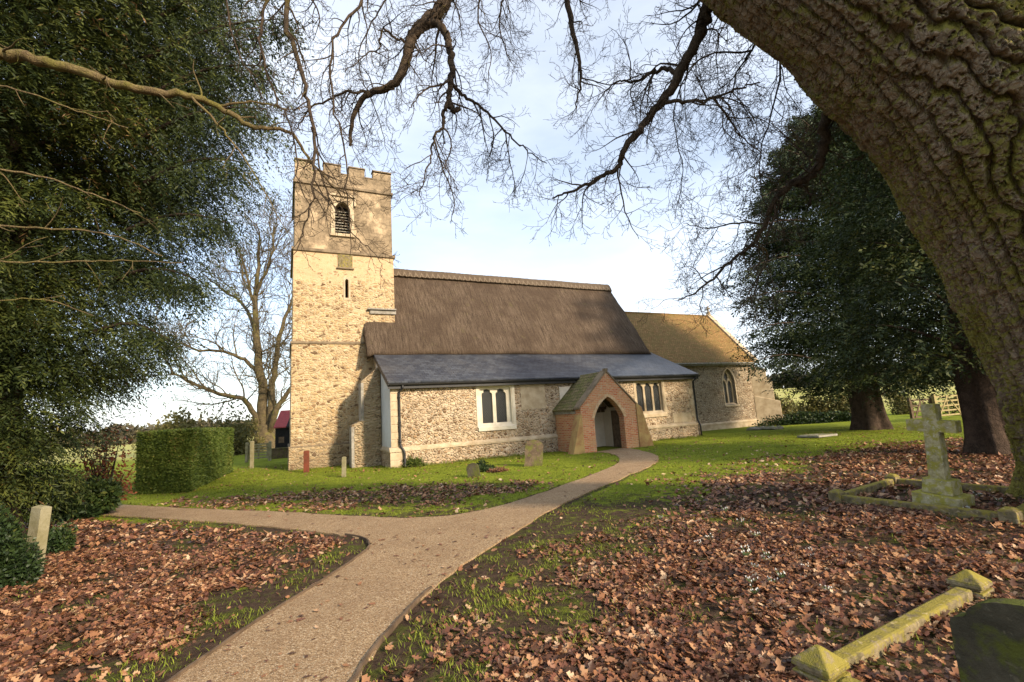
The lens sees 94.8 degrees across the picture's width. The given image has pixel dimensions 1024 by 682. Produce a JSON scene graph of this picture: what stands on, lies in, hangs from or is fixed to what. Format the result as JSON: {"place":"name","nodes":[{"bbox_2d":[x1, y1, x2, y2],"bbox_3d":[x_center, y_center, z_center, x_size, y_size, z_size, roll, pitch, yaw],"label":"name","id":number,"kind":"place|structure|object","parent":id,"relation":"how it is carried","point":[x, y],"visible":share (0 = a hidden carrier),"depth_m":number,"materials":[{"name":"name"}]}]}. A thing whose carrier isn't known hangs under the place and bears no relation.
{"place":"outdoors","nodes":[
{"label":"outdoors","id":0,"kind":"place"},
{"bbox_2d":[24,448,658,681],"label":"path","id":1,"kind":"structure","parent":0,"point":[390,585],"depth_m":5.56,"materials":[{"name":"beige gravel"}]},
{"bbox_2d":[3,0,938,433],"label":"sky","id":2,"kind":"structure","parent":0,"point":[495,243],"materials":[{"name":"white"}]},
{"bbox_2d":[0,380,1023,681],"bbox_3d":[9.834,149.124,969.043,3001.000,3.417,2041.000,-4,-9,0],"label":"ground","id":3,"kind":"structure","parent":0,"point":[264,598],"depth_m":6.48,"materials":[{"name":"plant"}]},
{"bbox_2d":[0,500,48,590],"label":"ivy bush","id":4,"kind":"object","parent":3,"relation":"on","point":[15,565],"visible":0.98,"depth_m":6.15,"materials":[{"name":"green plant"}]},
{"bbox_2d":[27,505,51,566],"bbox_3d":[-6.753,2.915,6.678,0.220,1.120,0.130,-1,-8,18],"label":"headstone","id":5,"kind":"object","parent":3,"relation":"on","point":[39,521],"visible":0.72,"depth_m":6.67,"materials":[{"name":"beige stone"}]},
{"bbox_2d":[19,518,77,553],"bbox_3d":[-7.717,3.280,7.821,0.734,0.597,0.768,-6,-9,14],"label":"ivy bush","id":6,"kind":"object","parent":3,"relation":"on","point":[62,538],"visible":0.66,"depth_m":7.84,"materials":[{"name":"green plant"}]},
{"bbox_2d":[51,473,125,521],"bbox_3d":[-10.204,3.773,11.335,1.501,1.158,1.148,2,-10,-33],"label":"ivy bush","id":7,"kind":"object","parent":3,"relation":"on","point":[106,498],"visible":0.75,"depth_m":11.13,"materials":[{"name":"green plant"}]},
{"bbox_2d":[68,419,136,501],"bbox_3d":[-10.313,3.189,11.930,1.338,2.412,1.713,-6,-9,13],"label":"beech sapling","id":8,"kind":"object","parent":3,"relation":"on","point":[96,470],"visible":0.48,"depth_m":11.97,"materials":[{"name":"brown plant"}]},
{"bbox_2d":[131,424,161,456],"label":"background bush","id":9,"kind":"object","parent":3,"relation":"on","point":[134,442],"visible":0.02,"depth_m":42.78,"materials":[{"name":"green plant"}]},
{"bbox_2d":[0,0,343,536],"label":"yew tree","id":10,"kind":"object","parent":3,"relation":"on","point":[30,341],"visible":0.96,"depth_m":9.13,"materials":[{"name":"green plant"}]},
{"bbox_2d":[131,427,234,494],"bbox_3d":[-12.366,4.426,18.257,1.932,2.134,8.165,0,-9,-21],"label":"clipped hedge","id":11,"kind":"object","parent":3,"relation":"on","point":[182,460],"visible":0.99,"depth_m":15.09,"materials":[{"name":"green plant"}]},
{"bbox_2d":[0,38,369,315],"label":"bare tree","id":12,"kind":"object","parent":3,"relation":"on","point":[13,55],"visible":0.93,"depth_m":5.05,"materials":[{"name":"brown plant"}]},
{"bbox_2d":[149,393,256,455],"bbox_3d":[-23.596,6.568,35.922,7.112,5.222,5.956,5,-12,-44],"label":"background bush","id":13,"kind":"object","parent":3,"relation":"on","point":[180,422],"visible":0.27,"depth_m":35.51,"materials":[{"name":"green plant"}]},
{"bbox_2d":[122,186,292,447],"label":"bare tree","id":14,"kind":"object","parent":3,"relation":"on","point":[265,415],"visible":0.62,"depth_m":42.11,"materials":[{"name":"brown plant"}]},
{"bbox_2d":[227,413,267,451],"bbox_3d":[-22.865,7.828,39.228,4.698,3.551,3.240,-4,-9,0],"label":"background bush","id":15,"kind":"object","parent":3,"relation":"on","point":[258,438],"visible":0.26,"depth_m":39.46,"materials":[{"name":"green plant"}]},
{"bbox_2d":[250,441,253,467],"bbox_3d":[-12.462,5.544,22.550,0.140,1.470,0.120,-4,-9,0],"label":"wooden post","id":16,"kind":"object","parent":3,"relation":"on","point":[251,454],"visible":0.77,"depth_m":22.52,"materials":[{"name":"beige wood"}]},
{"bbox_2d":[245,441,271,462],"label":"garden gate","id":17,"kind":"structure","parent":3,"relation":"on","point":[268,449],"depth_m":27.09,"materials":[{"name":"grey wood"}]},
{"bbox_2d":[165,533,369,681],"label":"path edging","id":18,"kind":"object","parent":3,"relation":"on","point":[202,657],"visible":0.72,"depth_m":4.52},
{"bbox_2d":[271,447,287,458],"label":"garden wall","id":19,"kind":"structure","parent":3,"relation":"on","point":[277,453],"depth_m":28.56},
{"bbox_2d":[273,410,289,447],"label":"barn","id":20,"kind":"structure","parent":3,"relation":"on","point":[282,429],"depth_m":32.56,"materials":[{"name":"black wood"}]},
{"bbox_2d":[279,437,283,442],"bbox_3d":[-15.901,6.814,32.436,0.350,0.400,0.018,-1,-9,-14],"label":"window","id":21,"kind":"structure","parent":20,"relation":"in","point":[281,439],"depth_m":32.43,"materials":[{"name":"grey glass"}]},
{"bbox_2d":[303,451,308,472],"bbox_3d":[-8.273,4.941,18.931,0.190,1.040,0.120,-4,-9,0],"label":"metal post","id":22,"kind":"object","parent":3,"relation":"on","point":[305,461],"visible":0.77,"depth_m":18.89,"materials":[{"name":"red metal"}]},
{"bbox_2d":[342,457,345,476],"bbox_3d":[-5.852,4.478,16.386,0.130,0.880,0.100,-3,-9,0],"label":"wooden post","id":23,"kind":"object","parent":3,"relation":"on","point":[343,466],"visible":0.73,"depth_m":16.35,"materials":[{"name":"beige wood"}]},
{"bbox_2d":[349,586,431,681],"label":"path edging","id":24,"kind":"object","parent":3,"relation":"on","point":[390,629],"visible":0.9,"depth_m":4.02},
{"bbox_2d":[402,455,427,466],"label":"bush","id":25,"kind":"object","parent":3,"relation":"on","point":[414,462],"visible":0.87,"depth_m":18.32,"materials":[{"name":"green plant"}]},
{"bbox_2d":[466,463,480,477],"bbox_3d":[-1.147,4.013,14.176,0.360,0.649,0.140,-17,-22,5],"label":"headstone","id":26,"kind":"object","parent":3,"relation":"on","point":[472,469],"visible":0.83,"depth_m":14.15,"materials":[{"name":"grey stone"}]},
{"bbox_2d":[476,459,496,471],"bbox_3d":[-0.954,4.120,15.503,0.797,0.458,0.765,-8,-10,26],"label":"leafy mound","id":27,"kind":"object","parent":3,"relation":"on","point":[483,466],"visible":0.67,"depth_m":15.43,"materials":[{"name":"green plant"}]},
{"bbox_2d":[41,361,941,446],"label":"distant hedgerow","id":28,"kind":"object","parent":3,"relation":"on","point":[132,432],"visible":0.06,"depth_m":129.30,"materials":[{"name":"green plant"}]},
{"bbox_2d":[485,466,510,472],"bbox_3d":[-0.441,4.120,15.029,0.858,0.243,0.582,-4,-9,0],"label":"leafy mound","id":29,"kind":"object","parent":3,"relation":"on","point":[498,469],"visible":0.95,"depth_m":14.99,"materials":[{"name":"brown plant"}]},
{"bbox_2d":[0,493,1023,681],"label":"leaf litter","id":30,"kind":"object","parent":3,"relation":"on","point":[148,611],"visible":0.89,"depth_m":4.58,"materials":[{"name":"brown plant"}]},
{"bbox_2d":[24,423,1001,546],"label":"lawn grass","id":31,"kind":"structure","parent":3,"relation":"on","point":[482,458],"depth_m":15.02,"materials":[{"name":"green plant"}]},
{"bbox_2d":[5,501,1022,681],"bbox_3d":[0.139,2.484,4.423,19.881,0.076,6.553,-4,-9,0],"label":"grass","id":32,"kind":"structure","parent":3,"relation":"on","point":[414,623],"depth_m":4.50,"materials":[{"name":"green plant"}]},
{"bbox_2d":[23,426,1014,554],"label":"leaf litter","id":33,"kind":"object","parent":3,"relation":"on","point":[110,535],"visible":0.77,"depth_m":10.39,"materials":[{"name":"brown plant"}]},
{"bbox_2d":[524,440,542,466],"bbox_3d":[0.751,3.973,16.190,0.620,1.109,0.120,3,-14,5],"label":"headstone","id":34,"kind":"object","parent":3,"relation":"on","point":[533,452],"visible":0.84,"depth_m":16.15,"materials":[{"name":"beige stone"}]},
{"bbox_2d":[288,157,782,470],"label":"church","id":35,"kind":"structure","parent":3,"relation":"on","point":[400,365],"depth_m":22.56,"materials":[{"name":"stone"}]},
{"bbox_2d":[476,385,516,431],"bbox_3d":[-0.723,2.878,20.576,1.840,2.000,0.327,1,-10,-26],"label":"window","id":36,"kind":"structure","parent":35,"relation":"in","point":[495,410],"depth_m":20.63,"materials":[{"name":"stone"}]},
{"bbox_2d":[633,380,667,417],"bbox_3d":[7.090,2.939,24.335,2.060,1.980,0.327,1,-10,-26],"label":"window","id":37,"kind":"structure","parent":35,"relation":"in","point":[650,395],"depth_m":24.46,"materials":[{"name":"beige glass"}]},
{"bbox_2d":[722,367,739,406],"bbox_3d":[14.337,3.036,31.247,1.350,2.598,0.370,1,-10,-26],"label":"window","id":38,"kind":"structure","parent":35,"relation":"in","point":[727,385],"depth_m":31.34,"materials":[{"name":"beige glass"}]},
{"bbox_2d":[211,0,1023,498],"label":"oak tree","id":39,"kind":"object","parent":3,"relation":"on","point":[921,102],"visible":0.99,"depth_m":5.75,"materials":[{"name":"brown plant"}]},
{"bbox_2d":[740,545,751,555],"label":"snowdrop clump","id":40,"kind":"object","parent":3,"relation":"on","point":[744,553],"visible":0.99,"depth_m":5.40,"materials":[{"name":"white plant"}]},
{"bbox_2d":[745,576,758,584],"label":"snowdrop clump","id":41,"kind":"object","parent":3,"relation":"on","point":[749,580],"visible":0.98,"depth_m":4.61,"materials":[{"name":"white plant"}]},
{"bbox_2d":[746,426,761,429],"bbox_3d":[14.119,5.119,27.472,0.900,0.228,0.713,-6,-9,16],"label":"fallen stone","id":42,"kind":"object","parent":3,"relation":"on","point":[755,428],"visible":0.9,"depth_m":27.23,"materials":[{"name":"grey stone"}]},
{"bbox_2d":[762,426,777,429],"bbox_3d":[14.763,5.019,27.023,0.676,0.246,0.992,0,-10,-24],"label":"fallen stone","id":43,"kind":"object","parent":3,"relation":"on","point":[769,428],"visible":0.85,"depth_m":26.78,"materials":[{"name":"grey stone"}]},
{"bbox_2d":[774,391,799,419],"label":"hedge bush","id":44,"kind":"object","parent":3,"relation":"on","point":[785,408],"visible":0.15,"depth_m":32.53,"materials":[{"name":"green plant"}]},
{"bbox_2d":[780,397,805,412],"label":"hedge bush","id":45,"kind":"object","parent":3,"relation":"on","point":[787,404],"visible":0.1,"depth_m":35.20,"materials":[{"name":"green plant"}]},
{"bbox_2d":[752,410,850,426],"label":"bramble bank","id":46,"kind":"structure","parent":3,"relation":"on","point":[795,418],"depth_m":30.25,"materials":[{"name":"green plant"}]},
{"bbox_2d":[795,390,836,415],"bbox_3d":[21.900,4.412,33.561,3.595,2.846,1.851,-4,-9,0],"label":"hedge bush","id":47,"kind":"object","parent":3,"relation":"on","point":[810,407],"visible":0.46,"depth_m":33.21,"materials":[{"name":"green plant"}]},
{"bbox_2d":[797,434,837,437],"bbox_3d":[13.257,4.104,20.427,1.600,0.090,0.900,4,-11,-31],"label":"ledger stone","id":48,"kind":"object","parent":3,"relation":"on","point":[815,435],"visible":1,"depth_m":20.08,"materials":[{"name":"grey stone"}]},
{"bbox_2d":[711,104,955,429],"bbox_3d":[16.866,-4.057,24.005,12.615,17.234,12.031,-8,-10,28],"label":"yew tree","id":49,"kind":"object","parent":3,"relation":"on","point":[868,410],"visible":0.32,"depth_m":22.83,"materials":[{"name":"green plant"}]},
{"bbox_2d":[819,380,850,414],"bbox_3d":[22.991,4.124,32.748,2.675,3.028,2.567,-12,-12,43],"label":"hedge bush","id":50,"kind":"object","parent":3,"relation":"on","point":[840,407],"visible":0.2,"depth_m":32.48,"materials":[{"name":"green plant"}]},
{"bbox_2d":[758,110,1010,454],"bbox_3d":[12.378,-3.291,13.673,10.175,13.130,9.857,-4,-9,0],"label":"yew tree","id":51,"kind":"object","parent":3,"relation":"on","point":[983,421],"visible":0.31,"depth_m":13.30,"materials":[{"name":"green plant"}]},
{"bbox_2d":[791,569,994,681],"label":"grave kerb","id":52,"kind":"structure","parent":3,"relation":"on","point":[817,663],"depth_m":3.36,"materials":[{"name":"stone"}]},
{"bbox_2d":[882,381,918,414],"bbox_3d":[28.537,4.128,34.654,2.503,2.989,1.837,-4,-9,0],"label":"hedge bush","id":53,"kind":"object","parent":3,"relation":"on","point":[901,409],"visible":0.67,"depth_m":34.37,"materials":[{"name":"green plant"}]},
{"bbox_2d":[907,396,931,418],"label":"field gate","id":54,"kind":"structure","parent":3,"relation":"on","point":[911,411],"depth_m":26.40,"materials":[{"name":"brown wood"}]},
{"bbox_2d":[828,473,1023,525],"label":"grave kerb","id":55,"kind":"structure","parent":3,"relation":"on","point":[1014,515],"depth_m":7.35,"materials":[{"name":"stone"}]},
{"bbox_2d":[906,404,974,507],"bbox_3d":[6.561,1.800,7.266,0.500,1.653,0.634,1,-5,-26],"label":"cross monument","id":56,"kind":"object","parent":3,"relation":"on","point":[940,486],"visible":0.89,"depth_m":7.18,"materials":[{"name":"stone"}]},
{"bbox_2d":[931,393,961,416],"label":"field gate","id":57,"kind":"structure","parent":3,"relation":"on","point":[933,398],"depth_m":26.89,"materials":[{"name":"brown wood"}]},
{"bbox_2d":[937,389,958,413],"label":"hedge bush","id":58,"kind":"object","parent":3,"relation":"on","point":[954,402],"visible":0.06,"depth_m":29.67,"materials":[{"name":"green plant"}]},
{"bbox_2d":[950,598,1023,681],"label":"headstone","id":59,"kind":"object","parent":3,"relation":"on","point":[988,638],"visible":1,"depth_m":2.23,"materials":[{"name":"grey stone"}]}
]}

